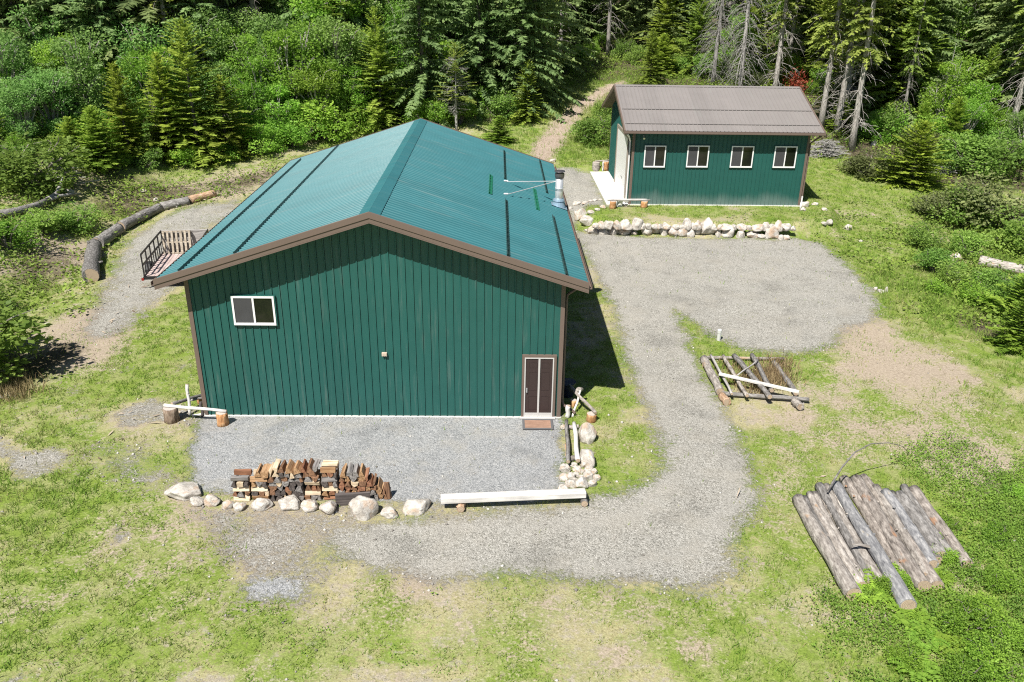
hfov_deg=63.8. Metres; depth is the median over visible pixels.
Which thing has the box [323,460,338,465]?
firewood log
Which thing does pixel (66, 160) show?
shrub
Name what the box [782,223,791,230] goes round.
wall stone
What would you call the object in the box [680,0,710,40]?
broadleaf tree
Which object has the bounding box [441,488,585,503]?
beam
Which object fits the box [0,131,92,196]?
shrub
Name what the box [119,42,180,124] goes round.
broadleaf tree
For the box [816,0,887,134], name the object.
old fir
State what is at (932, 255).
shrub
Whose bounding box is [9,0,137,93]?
spruce tree
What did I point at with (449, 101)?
shrub
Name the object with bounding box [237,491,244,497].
firewood log
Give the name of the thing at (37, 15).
spruce tree
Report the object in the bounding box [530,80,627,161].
dirt track
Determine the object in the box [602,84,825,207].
metal shed
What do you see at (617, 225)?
wall stone
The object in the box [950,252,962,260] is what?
rock
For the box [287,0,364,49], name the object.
broadleaf tree
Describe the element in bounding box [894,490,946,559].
log
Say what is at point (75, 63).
broadleaf tree
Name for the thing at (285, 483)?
firewood log
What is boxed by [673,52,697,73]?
shrub
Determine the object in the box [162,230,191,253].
wooden pallet
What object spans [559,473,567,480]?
cobble
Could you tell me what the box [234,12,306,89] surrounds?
broadleaf tree
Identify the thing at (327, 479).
firewood log
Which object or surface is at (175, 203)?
log
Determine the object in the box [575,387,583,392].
wood knot
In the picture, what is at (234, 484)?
firewood log
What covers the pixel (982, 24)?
spruce tree
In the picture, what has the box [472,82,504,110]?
shrub
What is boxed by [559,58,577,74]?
shrub
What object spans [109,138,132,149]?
shrub
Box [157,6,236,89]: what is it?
broadleaf tree
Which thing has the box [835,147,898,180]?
shrub
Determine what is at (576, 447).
rail
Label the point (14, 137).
shrub
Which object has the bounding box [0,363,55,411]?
dry grass tufts
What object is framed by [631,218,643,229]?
wall stone
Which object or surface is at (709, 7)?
spruce tree
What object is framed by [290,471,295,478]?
firewood log
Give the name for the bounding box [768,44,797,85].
young fir
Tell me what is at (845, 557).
log
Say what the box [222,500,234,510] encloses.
boulder
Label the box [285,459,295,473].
firewood log
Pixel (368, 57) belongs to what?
broadleaf tree
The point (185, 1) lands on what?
broadleaf tree
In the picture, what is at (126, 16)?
broadleaf tree
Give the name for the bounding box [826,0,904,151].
old fir
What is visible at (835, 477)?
branch
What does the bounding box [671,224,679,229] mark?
wall stone
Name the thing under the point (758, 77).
shrub
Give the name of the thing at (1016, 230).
shrub
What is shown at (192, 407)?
rail
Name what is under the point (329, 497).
firewood log
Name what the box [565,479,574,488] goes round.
cobble
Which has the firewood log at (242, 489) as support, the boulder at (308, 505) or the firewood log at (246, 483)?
the firewood log at (246, 483)
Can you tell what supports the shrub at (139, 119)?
on the ground at (290, 554)
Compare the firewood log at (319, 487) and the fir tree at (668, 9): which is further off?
the fir tree at (668, 9)
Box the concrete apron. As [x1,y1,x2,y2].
[590,171,627,205]
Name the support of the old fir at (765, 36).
on the ground at (290, 554)
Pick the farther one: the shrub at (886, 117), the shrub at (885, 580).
the shrub at (886, 117)
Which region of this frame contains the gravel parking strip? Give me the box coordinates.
[75,199,239,341]
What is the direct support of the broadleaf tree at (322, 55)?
on the ground at (290, 554)
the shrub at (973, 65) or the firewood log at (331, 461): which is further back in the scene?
the shrub at (973, 65)
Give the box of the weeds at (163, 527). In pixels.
[0,273,543,680]
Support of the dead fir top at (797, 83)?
on the ground at (290, 554)
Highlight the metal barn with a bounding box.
[150,118,591,418]
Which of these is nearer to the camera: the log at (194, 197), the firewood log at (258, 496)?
the firewood log at (258, 496)
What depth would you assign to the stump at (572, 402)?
26.30 m
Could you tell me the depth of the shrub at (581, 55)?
80.91 m
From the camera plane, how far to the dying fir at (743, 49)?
69.48 m
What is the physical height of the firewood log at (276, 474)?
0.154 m
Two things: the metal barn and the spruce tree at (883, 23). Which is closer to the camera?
the metal barn
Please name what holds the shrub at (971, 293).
on the ground at (290, 554)
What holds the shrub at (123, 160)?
on the ground at (290, 554)
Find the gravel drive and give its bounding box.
[323,168,879,587]
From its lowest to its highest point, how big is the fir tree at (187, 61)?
9.713 m
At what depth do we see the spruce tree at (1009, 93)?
60.74 m
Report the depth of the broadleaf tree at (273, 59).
57.78 m
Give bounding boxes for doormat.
[522,419,553,429]
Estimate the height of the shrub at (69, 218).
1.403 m
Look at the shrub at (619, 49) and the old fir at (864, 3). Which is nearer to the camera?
the old fir at (864, 3)
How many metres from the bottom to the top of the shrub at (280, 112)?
3.070 m
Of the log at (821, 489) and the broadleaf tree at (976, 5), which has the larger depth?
the broadleaf tree at (976, 5)
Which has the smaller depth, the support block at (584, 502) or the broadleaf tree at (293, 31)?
the support block at (584, 502)
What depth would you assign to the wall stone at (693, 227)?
42.80 m
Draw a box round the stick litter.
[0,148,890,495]
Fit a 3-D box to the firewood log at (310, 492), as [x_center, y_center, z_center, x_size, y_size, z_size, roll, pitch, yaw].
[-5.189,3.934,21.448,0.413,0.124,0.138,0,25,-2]
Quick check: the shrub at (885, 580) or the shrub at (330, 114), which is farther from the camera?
the shrub at (330, 114)
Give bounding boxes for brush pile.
[34,162,99,184]
[809,139,850,158]
[931,165,960,175]
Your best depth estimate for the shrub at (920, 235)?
42.71 m
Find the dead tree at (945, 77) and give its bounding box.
[937,46,961,108]
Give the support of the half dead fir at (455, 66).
on the ground at (290, 554)
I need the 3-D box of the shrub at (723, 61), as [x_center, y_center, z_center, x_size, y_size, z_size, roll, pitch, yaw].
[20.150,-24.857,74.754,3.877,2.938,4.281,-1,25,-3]
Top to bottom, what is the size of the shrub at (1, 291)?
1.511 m
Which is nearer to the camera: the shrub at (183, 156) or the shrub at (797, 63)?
the shrub at (183, 156)
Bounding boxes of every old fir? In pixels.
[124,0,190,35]
[230,0,274,36]
[547,0,575,54]
[593,0,626,56]
[754,0,818,85]
[759,0,773,38]
[774,0,817,61]
[803,0,863,127]
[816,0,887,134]
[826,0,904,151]
[833,0,892,100]
[840,0,917,84]
[876,0,941,83]
[893,0,939,125]
[988,0,1023,138]
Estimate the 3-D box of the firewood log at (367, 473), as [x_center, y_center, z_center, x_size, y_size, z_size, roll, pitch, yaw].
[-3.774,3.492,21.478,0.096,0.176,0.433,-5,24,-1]
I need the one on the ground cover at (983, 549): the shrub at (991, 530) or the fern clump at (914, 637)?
the fern clump at (914, 637)
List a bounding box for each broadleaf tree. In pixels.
[0,25,41,57]
[0,29,44,121]
[0,45,37,117]
[0,72,14,131]
[0,77,52,144]
[5,3,62,80]
[8,66,83,138]
[27,32,94,76]
[36,26,117,126]
[45,69,113,118]
[64,0,156,79]
[83,11,127,95]
[84,56,117,120]
[97,24,138,89]
[107,48,158,117]
[109,22,197,116]
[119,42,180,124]
[130,8,176,30]
[144,0,233,63]
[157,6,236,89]
[164,68,205,114]
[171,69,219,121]
[183,41,244,116]
[195,25,247,112]
[203,25,272,105]
[206,58,249,116]
[207,75,265,142]
[221,7,264,41]
[221,34,280,110]
[229,44,283,126]
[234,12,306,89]
[237,29,279,86]
[243,18,335,123]
[250,78,304,142]
[255,44,291,112]
[261,0,308,28]
[273,23,332,79]
[277,26,312,69]
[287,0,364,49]
[287,62,343,134]
[296,4,321,27]
[303,14,369,109]
[303,45,346,74]
[305,55,353,111]
[316,41,362,95]
[327,60,375,122]
[351,27,385,92]
[352,0,400,51]
[354,19,396,68]
[381,0,424,85]
[389,0,441,75]
[427,40,462,84]
[453,54,486,99]
[460,12,517,73]
[482,23,530,82]
[493,4,524,33]
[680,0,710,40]
[717,13,761,62]
[755,0,778,28]
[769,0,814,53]
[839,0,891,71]
[910,61,945,93]
[918,54,988,127]
[933,35,960,72]
[941,2,977,52]
[941,51,972,75]
[945,80,1003,137]
[946,97,989,137]
[956,0,991,38]
[966,23,988,56]
[977,1,1003,19]
[980,105,1014,135]
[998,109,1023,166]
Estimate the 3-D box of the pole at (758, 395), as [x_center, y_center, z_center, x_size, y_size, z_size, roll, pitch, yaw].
[8.291,1.807,26.936,2.804,0.178,0.169,4,24,6]
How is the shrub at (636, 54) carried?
on the ground at (290, 554)
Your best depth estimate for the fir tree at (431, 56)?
63.48 m
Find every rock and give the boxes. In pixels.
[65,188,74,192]
[826,219,832,224]
[843,224,851,229]
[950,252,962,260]
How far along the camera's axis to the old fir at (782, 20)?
67.71 m
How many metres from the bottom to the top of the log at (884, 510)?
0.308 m
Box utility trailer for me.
[140,229,207,280]
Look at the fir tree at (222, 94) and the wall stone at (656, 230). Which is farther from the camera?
the fir tree at (222, 94)
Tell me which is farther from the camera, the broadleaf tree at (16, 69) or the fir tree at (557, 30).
the fir tree at (557, 30)
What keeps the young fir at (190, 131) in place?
on the ground at (290, 554)
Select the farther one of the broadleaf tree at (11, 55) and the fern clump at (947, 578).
the broadleaf tree at (11, 55)
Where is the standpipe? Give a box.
[717,329,721,340]
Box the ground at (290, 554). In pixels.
[0,0,1023,681]
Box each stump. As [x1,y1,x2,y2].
[162,407,179,424]
[216,412,228,426]
[570,399,576,407]
[586,411,596,422]
[592,162,599,171]
[602,161,608,170]
[609,201,615,208]
[640,201,647,207]
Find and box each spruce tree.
[0,0,38,42]
[0,0,68,105]
[0,0,135,114]
[0,1,111,37]
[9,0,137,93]
[33,0,147,106]
[72,0,208,91]
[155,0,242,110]
[209,0,310,33]
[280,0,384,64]
[341,0,416,78]
[364,0,479,127]
[393,0,495,63]
[435,0,467,42]
[441,0,523,120]
[461,0,512,41]
[463,0,580,123]
[480,0,587,116]
[494,0,602,76]
[546,0,612,46]
[563,0,632,42]
[597,0,646,29]
[607,0,640,25]
[611,0,690,50]
[632,0,711,46]
[681,0,725,20]
[684,0,774,55]
[757,0,867,72]
[772,1,817,43]
[788,0,853,52]
[806,0,901,53]
[862,0,967,130]
[871,0,971,84]
[893,0,969,46]
[955,0,1020,92]
[956,0,1005,70]
[956,0,1019,77]
[970,0,1023,127]
[974,1,1023,126]
[985,6,1022,102]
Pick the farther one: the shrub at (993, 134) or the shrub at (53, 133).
the shrub at (993, 134)
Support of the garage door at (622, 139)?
in the metal shed
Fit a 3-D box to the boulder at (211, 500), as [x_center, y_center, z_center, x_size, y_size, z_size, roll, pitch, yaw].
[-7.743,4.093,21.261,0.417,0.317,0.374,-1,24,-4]
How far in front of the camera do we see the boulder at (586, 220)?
44.17 m
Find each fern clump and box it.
[848,574,890,604]
[862,563,911,582]
[873,586,918,607]
[887,601,939,636]
[887,648,941,681]
[903,619,950,653]
[930,630,971,659]
[934,568,955,586]
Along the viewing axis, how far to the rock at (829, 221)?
43.95 m
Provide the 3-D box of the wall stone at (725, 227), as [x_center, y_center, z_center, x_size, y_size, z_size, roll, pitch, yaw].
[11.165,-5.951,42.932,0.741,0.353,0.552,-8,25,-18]
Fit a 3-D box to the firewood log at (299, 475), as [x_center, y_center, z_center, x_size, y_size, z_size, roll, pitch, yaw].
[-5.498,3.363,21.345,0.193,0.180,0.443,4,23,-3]
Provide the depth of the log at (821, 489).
20.45 m
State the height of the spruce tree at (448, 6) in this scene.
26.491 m
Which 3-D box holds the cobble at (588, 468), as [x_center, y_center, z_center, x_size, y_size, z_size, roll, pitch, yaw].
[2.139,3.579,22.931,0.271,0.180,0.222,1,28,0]
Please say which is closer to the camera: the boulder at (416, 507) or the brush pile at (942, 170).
the boulder at (416, 507)
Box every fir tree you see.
[97,60,164,160]
[138,51,206,168]
[139,15,254,167]
[188,74,259,168]
[312,0,380,92]
[345,6,409,138]
[415,5,448,107]
[506,60,547,124]
[545,0,572,55]
[583,0,623,35]
[632,0,688,61]
[633,27,665,84]
[672,0,722,78]
[732,0,777,67]
[789,0,843,87]
[802,0,845,78]
[802,0,910,113]
[853,0,952,118]
[974,42,1007,119]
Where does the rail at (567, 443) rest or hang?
on the crosspiece
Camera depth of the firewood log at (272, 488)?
21.30 m
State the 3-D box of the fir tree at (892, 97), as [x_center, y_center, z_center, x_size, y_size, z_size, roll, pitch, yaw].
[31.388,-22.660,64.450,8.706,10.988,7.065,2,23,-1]
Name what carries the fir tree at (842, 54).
on the ground at (290, 554)
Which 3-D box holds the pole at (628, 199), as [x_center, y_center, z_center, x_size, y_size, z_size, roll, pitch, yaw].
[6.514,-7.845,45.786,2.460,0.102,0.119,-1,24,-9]
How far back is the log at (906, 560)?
19.81 m
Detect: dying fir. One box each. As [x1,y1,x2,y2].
[694,0,745,84]
[719,0,773,85]
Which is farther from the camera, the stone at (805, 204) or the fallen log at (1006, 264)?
the stone at (805, 204)
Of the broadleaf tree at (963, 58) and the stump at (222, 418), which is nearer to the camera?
the stump at (222, 418)
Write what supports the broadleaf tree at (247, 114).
on the ground at (290, 554)
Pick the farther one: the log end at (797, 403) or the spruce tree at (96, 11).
the spruce tree at (96, 11)
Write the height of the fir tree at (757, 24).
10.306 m
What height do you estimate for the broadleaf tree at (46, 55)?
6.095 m
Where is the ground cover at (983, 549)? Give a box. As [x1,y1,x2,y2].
[800,425,1023,681]
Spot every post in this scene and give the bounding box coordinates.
[185,384,191,415]
[199,401,203,416]
[565,405,570,418]
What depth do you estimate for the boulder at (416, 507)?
20.97 m
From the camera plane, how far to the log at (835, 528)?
20.13 m
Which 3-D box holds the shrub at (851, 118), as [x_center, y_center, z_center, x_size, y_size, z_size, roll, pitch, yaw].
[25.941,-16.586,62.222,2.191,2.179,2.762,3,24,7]
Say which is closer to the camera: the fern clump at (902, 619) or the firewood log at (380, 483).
the fern clump at (902, 619)
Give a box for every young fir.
[0,111,21,144]
[49,116,87,162]
[71,105,137,171]
[179,125,195,148]
[344,63,400,127]
[481,115,517,145]
[644,33,679,77]
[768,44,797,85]
[825,96,854,135]
[861,119,955,193]
[910,102,938,131]
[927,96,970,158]
[973,273,1023,325]
[981,298,1023,356]
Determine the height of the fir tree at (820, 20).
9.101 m
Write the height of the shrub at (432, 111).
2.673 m
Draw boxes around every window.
[229,295,277,325]
[642,145,666,167]
[685,145,709,167]
[729,145,754,167]
[771,145,797,167]
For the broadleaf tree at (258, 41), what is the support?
on the ground at (290, 554)
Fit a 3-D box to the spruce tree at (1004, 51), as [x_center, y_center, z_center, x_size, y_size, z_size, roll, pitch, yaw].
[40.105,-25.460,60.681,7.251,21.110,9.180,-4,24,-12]
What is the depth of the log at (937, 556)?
20.08 m
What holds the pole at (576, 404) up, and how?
on the ground at (290, 554)
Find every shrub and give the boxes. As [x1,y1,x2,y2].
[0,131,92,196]
[0,143,35,163]
[0,214,41,250]
[0,279,10,299]
[0,297,61,388]
[1,132,32,156]
[10,207,64,239]
[12,121,50,144]
[34,131,61,150]
[36,152,76,175]
[43,124,65,137]
[50,201,102,232]
[65,105,108,139]
[99,115,146,145]
[100,149,134,166]
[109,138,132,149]
[114,100,148,131]
[126,145,162,171]
[138,121,153,142]
[144,121,172,147]
[163,144,202,166]
[202,139,240,165]
[235,122,288,154]
[260,98,321,133]
[263,110,327,147]
[289,96,362,141]
[296,112,325,144]
[329,113,350,127]
[337,102,385,134]
[357,88,395,119]
[370,68,408,95]
[392,85,414,108]
[397,94,426,122]
[402,97,450,122]
[438,91,463,112]
[443,102,477,125]
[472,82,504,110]
[476,90,521,119]
[546,79,564,95]
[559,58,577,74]
[563,44,589,64]
[568,110,611,146]
[583,41,601,58]
[589,100,611,127]
[593,33,610,47]
[609,38,636,59]
[623,43,649,64]
[662,53,688,74]
[667,34,686,53]
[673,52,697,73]
[692,51,724,78]
[711,50,756,81]
[745,56,771,76]
[745,71,765,85]
[787,53,810,79]
[805,79,822,93]
[809,67,834,85]
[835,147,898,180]
[843,108,868,133]
[857,107,910,144]
[865,572,893,603]
[866,100,915,132]
[870,109,912,141]
[877,152,899,171]
[882,640,923,674]
[894,565,913,587]
[897,127,916,146]
[903,219,955,249]
[908,129,944,153]
[909,190,960,219]
[912,247,966,273]
[913,113,956,149]
[924,277,953,296]
[927,130,1010,176]
[927,182,1009,231]
[929,593,1000,643]
[932,129,975,158]
[933,259,981,287]
[933,547,960,564]
[935,51,985,87]
[940,515,963,531]
[940,651,992,681]
[945,169,1023,229]
[945,228,993,261]
[955,131,1023,178]
[955,591,1008,627]
[956,279,1005,307]
[958,631,1023,681]
[962,266,1013,295]
[978,127,1016,159]
[979,204,1023,254]
[981,267,1023,298]
[981,518,1018,547]
[983,616,1023,661]
[984,565,1023,594]
[1001,481,1023,502]
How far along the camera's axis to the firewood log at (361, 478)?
21.30 m
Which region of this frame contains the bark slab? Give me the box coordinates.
[852,543,869,547]
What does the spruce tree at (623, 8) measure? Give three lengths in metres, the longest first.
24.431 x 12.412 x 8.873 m
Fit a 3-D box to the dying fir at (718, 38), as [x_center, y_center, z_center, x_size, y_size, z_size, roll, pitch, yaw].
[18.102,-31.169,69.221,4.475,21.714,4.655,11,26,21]
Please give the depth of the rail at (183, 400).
25.42 m
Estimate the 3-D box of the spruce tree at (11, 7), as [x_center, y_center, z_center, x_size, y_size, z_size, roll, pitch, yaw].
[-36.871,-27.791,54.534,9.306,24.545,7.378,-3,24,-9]
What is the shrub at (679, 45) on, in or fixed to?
on the ground at (290, 554)
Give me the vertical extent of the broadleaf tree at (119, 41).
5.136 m
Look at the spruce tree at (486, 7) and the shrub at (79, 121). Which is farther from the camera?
the spruce tree at (486, 7)
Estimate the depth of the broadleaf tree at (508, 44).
66.71 m
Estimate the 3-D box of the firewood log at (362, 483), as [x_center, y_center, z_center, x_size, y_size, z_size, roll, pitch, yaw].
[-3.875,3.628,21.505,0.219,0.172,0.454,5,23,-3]
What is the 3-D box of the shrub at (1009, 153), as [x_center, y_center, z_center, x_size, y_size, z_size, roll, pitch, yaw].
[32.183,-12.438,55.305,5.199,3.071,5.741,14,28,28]
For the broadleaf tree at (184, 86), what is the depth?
57.06 m
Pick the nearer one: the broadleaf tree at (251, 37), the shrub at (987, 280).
the shrub at (987, 280)
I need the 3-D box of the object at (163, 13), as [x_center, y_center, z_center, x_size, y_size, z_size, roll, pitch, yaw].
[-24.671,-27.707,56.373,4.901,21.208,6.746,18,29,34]
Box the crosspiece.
[570,454,580,461]
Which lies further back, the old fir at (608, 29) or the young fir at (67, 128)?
the old fir at (608, 29)
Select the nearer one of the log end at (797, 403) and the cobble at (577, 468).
the cobble at (577, 468)
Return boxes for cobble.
[558,484,568,488]
[559,463,570,472]
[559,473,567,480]
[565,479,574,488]
[567,472,574,478]
[572,465,580,472]
[575,477,588,488]
[579,461,585,467]
[583,471,593,480]
[584,466,592,470]
[588,479,596,486]
[593,474,600,480]
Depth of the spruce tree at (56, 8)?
55.44 m
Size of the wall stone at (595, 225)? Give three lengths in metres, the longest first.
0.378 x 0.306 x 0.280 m
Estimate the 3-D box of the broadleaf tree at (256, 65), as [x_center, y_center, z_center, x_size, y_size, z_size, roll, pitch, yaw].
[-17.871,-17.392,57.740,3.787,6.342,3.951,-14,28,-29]
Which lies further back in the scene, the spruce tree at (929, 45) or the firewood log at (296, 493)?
the spruce tree at (929, 45)
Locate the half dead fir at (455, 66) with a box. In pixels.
[428,41,475,129]
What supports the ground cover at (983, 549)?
on the ground at (290, 554)
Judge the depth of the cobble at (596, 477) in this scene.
22.50 m
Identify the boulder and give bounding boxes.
[164,481,200,500]
[190,496,203,506]
[204,494,220,506]
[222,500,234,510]
[233,502,245,510]
[251,498,273,510]
[278,494,300,510]
[300,499,318,512]
[319,501,336,514]
[348,495,378,520]
[380,506,398,518]
[403,498,430,514]
[574,208,586,220]
[578,422,596,444]
[579,215,592,225]
[579,449,594,467]
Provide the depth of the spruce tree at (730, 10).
87.16 m
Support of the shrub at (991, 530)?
on the ground at (290, 554)
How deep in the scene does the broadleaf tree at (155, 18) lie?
58.80 m
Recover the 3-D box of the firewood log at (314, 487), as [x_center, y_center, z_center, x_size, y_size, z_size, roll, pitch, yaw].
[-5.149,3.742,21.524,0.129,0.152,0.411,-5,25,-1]
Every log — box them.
[0,177,81,217]
[82,239,102,282]
[92,223,124,246]
[117,203,163,230]
[160,196,189,210]
[188,190,216,202]
[230,475,248,480]
[231,475,238,487]
[233,485,250,490]
[234,469,252,474]
[234,494,250,500]
[236,481,244,487]
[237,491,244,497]
[243,475,250,486]
[250,476,267,481]
[251,484,261,495]
[251,485,268,491]
[252,494,269,498]
[254,463,262,477]
[260,463,271,478]
[262,476,269,487]
[264,483,269,495]
[268,471,275,482]
[268,486,276,490]
[269,462,274,476]
[272,459,280,472]
[272,466,279,476]
[273,477,280,482]
[275,488,280,495]
[277,459,286,472]
[280,487,286,495]
[282,478,288,486]
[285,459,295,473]
[289,485,295,490]
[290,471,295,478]
[292,484,300,495]
[294,460,302,474]
[295,473,302,477]
[295,482,304,492]
[301,459,307,472]
[304,477,312,481]
[304,479,319,484]
[305,485,311,490]
[305,490,320,494]
[306,458,314,472]
[309,469,317,476]
[311,469,319,481]
[312,459,319,471]
[312,485,317,490]
[317,479,321,490]
[317,490,322,499]
[320,467,335,472]
[321,462,337,467]
[321,475,337,481]
[321,481,327,486]
[322,486,337,490]
[322,491,329,496]
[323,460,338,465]
[324,495,334,499]
[333,466,338,477]
[333,474,339,486]
[339,481,345,486]
[340,463,347,477]
[346,463,353,475]
[351,479,358,486]
[352,463,359,476]
[357,469,365,480]
[357,483,365,490]
[358,463,365,476]
[359,475,368,486]
[365,467,369,480]
[366,473,373,486]
[371,477,377,489]
[376,482,383,493]
[377,476,382,490]
[384,482,391,498]
[792,494,861,599]
[804,495,861,585]
[806,491,866,584]
[813,491,869,586]
[814,482,873,582]
[821,499,839,531]
[824,483,883,581]
[831,480,916,611]
[832,490,874,561]
[838,475,904,573]
[848,478,911,585]
[850,474,930,591]
[861,473,943,590]
[872,484,927,575]
[879,498,891,522]
[880,488,938,567]
[890,490,942,563]
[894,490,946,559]
[899,484,955,553]
[908,485,973,567]
[978,255,1023,273]
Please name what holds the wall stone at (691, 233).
on the ground at (290, 554)
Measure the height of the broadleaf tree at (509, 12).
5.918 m
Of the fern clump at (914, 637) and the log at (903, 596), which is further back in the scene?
the log at (903, 596)
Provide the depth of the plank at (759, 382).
27.24 m
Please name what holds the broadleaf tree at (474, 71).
on the ground at (290, 554)
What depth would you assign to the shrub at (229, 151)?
53.55 m
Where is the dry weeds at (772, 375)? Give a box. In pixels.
[702,348,813,393]
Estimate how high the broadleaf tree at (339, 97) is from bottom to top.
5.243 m
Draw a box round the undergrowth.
[0,0,1023,330]
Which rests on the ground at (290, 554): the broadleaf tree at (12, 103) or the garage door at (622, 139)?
the broadleaf tree at (12, 103)
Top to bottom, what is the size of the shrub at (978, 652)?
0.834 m
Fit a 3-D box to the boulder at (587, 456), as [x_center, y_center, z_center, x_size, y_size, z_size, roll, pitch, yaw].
[2.128,3.276,23.331,0.446,0.499,0.850,-6,23,-14]
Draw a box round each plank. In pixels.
[335,491,370,505]
[719,372,798,393]
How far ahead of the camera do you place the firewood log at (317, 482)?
21.27 m
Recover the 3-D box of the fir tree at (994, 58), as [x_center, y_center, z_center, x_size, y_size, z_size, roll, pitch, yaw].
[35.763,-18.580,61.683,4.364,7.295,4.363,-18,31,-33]
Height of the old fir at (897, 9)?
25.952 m
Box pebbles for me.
[0,213,1016,681]
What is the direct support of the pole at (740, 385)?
on the pole at (758, 395)
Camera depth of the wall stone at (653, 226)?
42.78 m
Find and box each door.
[523,359,552,414]
[615,128,627,196]
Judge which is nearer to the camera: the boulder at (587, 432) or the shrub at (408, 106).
the boulder at (587, 432)
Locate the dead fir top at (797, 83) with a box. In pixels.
[782,63,812,93]
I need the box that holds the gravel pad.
[185,416,566,502]
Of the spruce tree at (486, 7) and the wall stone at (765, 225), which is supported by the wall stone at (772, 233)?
the wall stone at (765, 225)
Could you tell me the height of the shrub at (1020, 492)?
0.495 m
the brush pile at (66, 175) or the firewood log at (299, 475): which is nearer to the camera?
the firewood log at (299, 475)
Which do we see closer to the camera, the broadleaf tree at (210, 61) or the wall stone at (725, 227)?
the wall stone at (725, 227)
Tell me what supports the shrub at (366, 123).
on the ground at (290, 554)
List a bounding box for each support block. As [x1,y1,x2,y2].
[456,503,465,512]
[580,492,588,506]
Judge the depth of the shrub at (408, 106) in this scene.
61.25 m
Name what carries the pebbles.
on the ground at (290, 554)
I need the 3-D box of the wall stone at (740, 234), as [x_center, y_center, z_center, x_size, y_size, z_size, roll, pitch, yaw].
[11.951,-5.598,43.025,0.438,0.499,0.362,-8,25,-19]
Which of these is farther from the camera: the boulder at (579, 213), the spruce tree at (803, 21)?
the spruce tree at (803, 21)
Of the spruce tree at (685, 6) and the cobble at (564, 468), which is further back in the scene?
the spruce tree at (685, 6)
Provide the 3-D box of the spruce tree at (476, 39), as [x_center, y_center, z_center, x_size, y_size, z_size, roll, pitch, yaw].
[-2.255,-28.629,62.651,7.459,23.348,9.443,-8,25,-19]
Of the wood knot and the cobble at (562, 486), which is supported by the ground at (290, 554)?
the cobble at (562, 486)
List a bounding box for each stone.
[572,201,580,205]
[587,226,598,233]
[592,223,598,227]
[598,221,604,228]
[598,229,608,234]
[604,220,613,229]
[608,227,617,234]
[613,220,620,229]
[618,229,632,234]
[621,219,632,229]
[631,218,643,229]
[641,223,652,235]
[651,224,657,228]
[652,223,659,232]
[660,222,668,235]
[663,224,670,229]
[668,227,677,236]
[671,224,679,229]
[677,229,687,236]
[682,218,691,230]
[687,228,694,237]
[691,222,696,229]
[695,220,701,229]
[700,217,715,233]
[715,230,721,236]
[721,223,730,230]
[721,225,734,237]
[736,231,744,238]
[737,223,746,230]
[746,231,759,237]
[752,224,762,231]
[757,234,765,238]
[762,222,768,230]
[765,226,778,238]
[774,220,782,231]
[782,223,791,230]
[783,235,789,239]
[802,201,808,206]
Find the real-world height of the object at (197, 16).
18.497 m
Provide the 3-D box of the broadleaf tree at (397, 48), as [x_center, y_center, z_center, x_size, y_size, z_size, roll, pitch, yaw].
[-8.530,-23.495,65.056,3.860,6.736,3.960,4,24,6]
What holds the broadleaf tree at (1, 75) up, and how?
on the ground at (290, 554)
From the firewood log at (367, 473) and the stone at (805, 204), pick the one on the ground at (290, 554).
the stone at (805, 204)
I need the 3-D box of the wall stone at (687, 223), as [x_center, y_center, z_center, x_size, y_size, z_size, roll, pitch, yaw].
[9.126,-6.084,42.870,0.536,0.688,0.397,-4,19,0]
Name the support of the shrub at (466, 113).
on the ground at (290, 554)
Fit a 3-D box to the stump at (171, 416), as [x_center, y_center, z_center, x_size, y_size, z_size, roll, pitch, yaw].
[-10.409,2.254,25.114,0.461,0.513,0.477,0,24,-1]
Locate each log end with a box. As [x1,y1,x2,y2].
[718,392,730,405]
[791,397,804,409]
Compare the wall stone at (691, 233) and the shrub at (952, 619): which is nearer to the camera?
the shrub at (952, 619)
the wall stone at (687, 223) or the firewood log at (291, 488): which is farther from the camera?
the wall stone at (687, 223)
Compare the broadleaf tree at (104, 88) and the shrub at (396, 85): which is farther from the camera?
the shrub at (396, 85)
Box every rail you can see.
[163,403,226,412]
[171,394,200,404]
[565,419,569,462]
[572,421,579,461]
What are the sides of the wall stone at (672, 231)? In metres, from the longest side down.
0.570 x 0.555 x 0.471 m
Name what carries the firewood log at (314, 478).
on the firewood log at (317, 482)
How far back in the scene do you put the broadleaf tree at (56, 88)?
50.24 m
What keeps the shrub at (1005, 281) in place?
on the ground at (290, 554)
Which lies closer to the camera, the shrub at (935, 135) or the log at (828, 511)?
the log at (828, 511)
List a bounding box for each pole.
[568,384,596,413]
[571,390,580,416]
[607,199,649,200]
[700,355,723,394]
[707,356,784,359]
[709,354,732,394]
[722,354,748,396]
[722,391,809,401]
[732,353,772,398]
[737,359,758,375]
[750,353,773,391]
[771,360,798,395]
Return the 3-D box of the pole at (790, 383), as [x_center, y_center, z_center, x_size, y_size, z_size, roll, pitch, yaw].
[9.385,1.261,28.305,0.217,0.233,2.420,0,24,-1]
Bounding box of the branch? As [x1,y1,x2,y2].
[827,442,908,492]
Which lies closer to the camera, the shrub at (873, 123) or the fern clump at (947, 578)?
the fern clump at (947, 578)
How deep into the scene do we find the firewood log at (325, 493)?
21.40 m
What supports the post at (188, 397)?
on the ground at (290, 554)

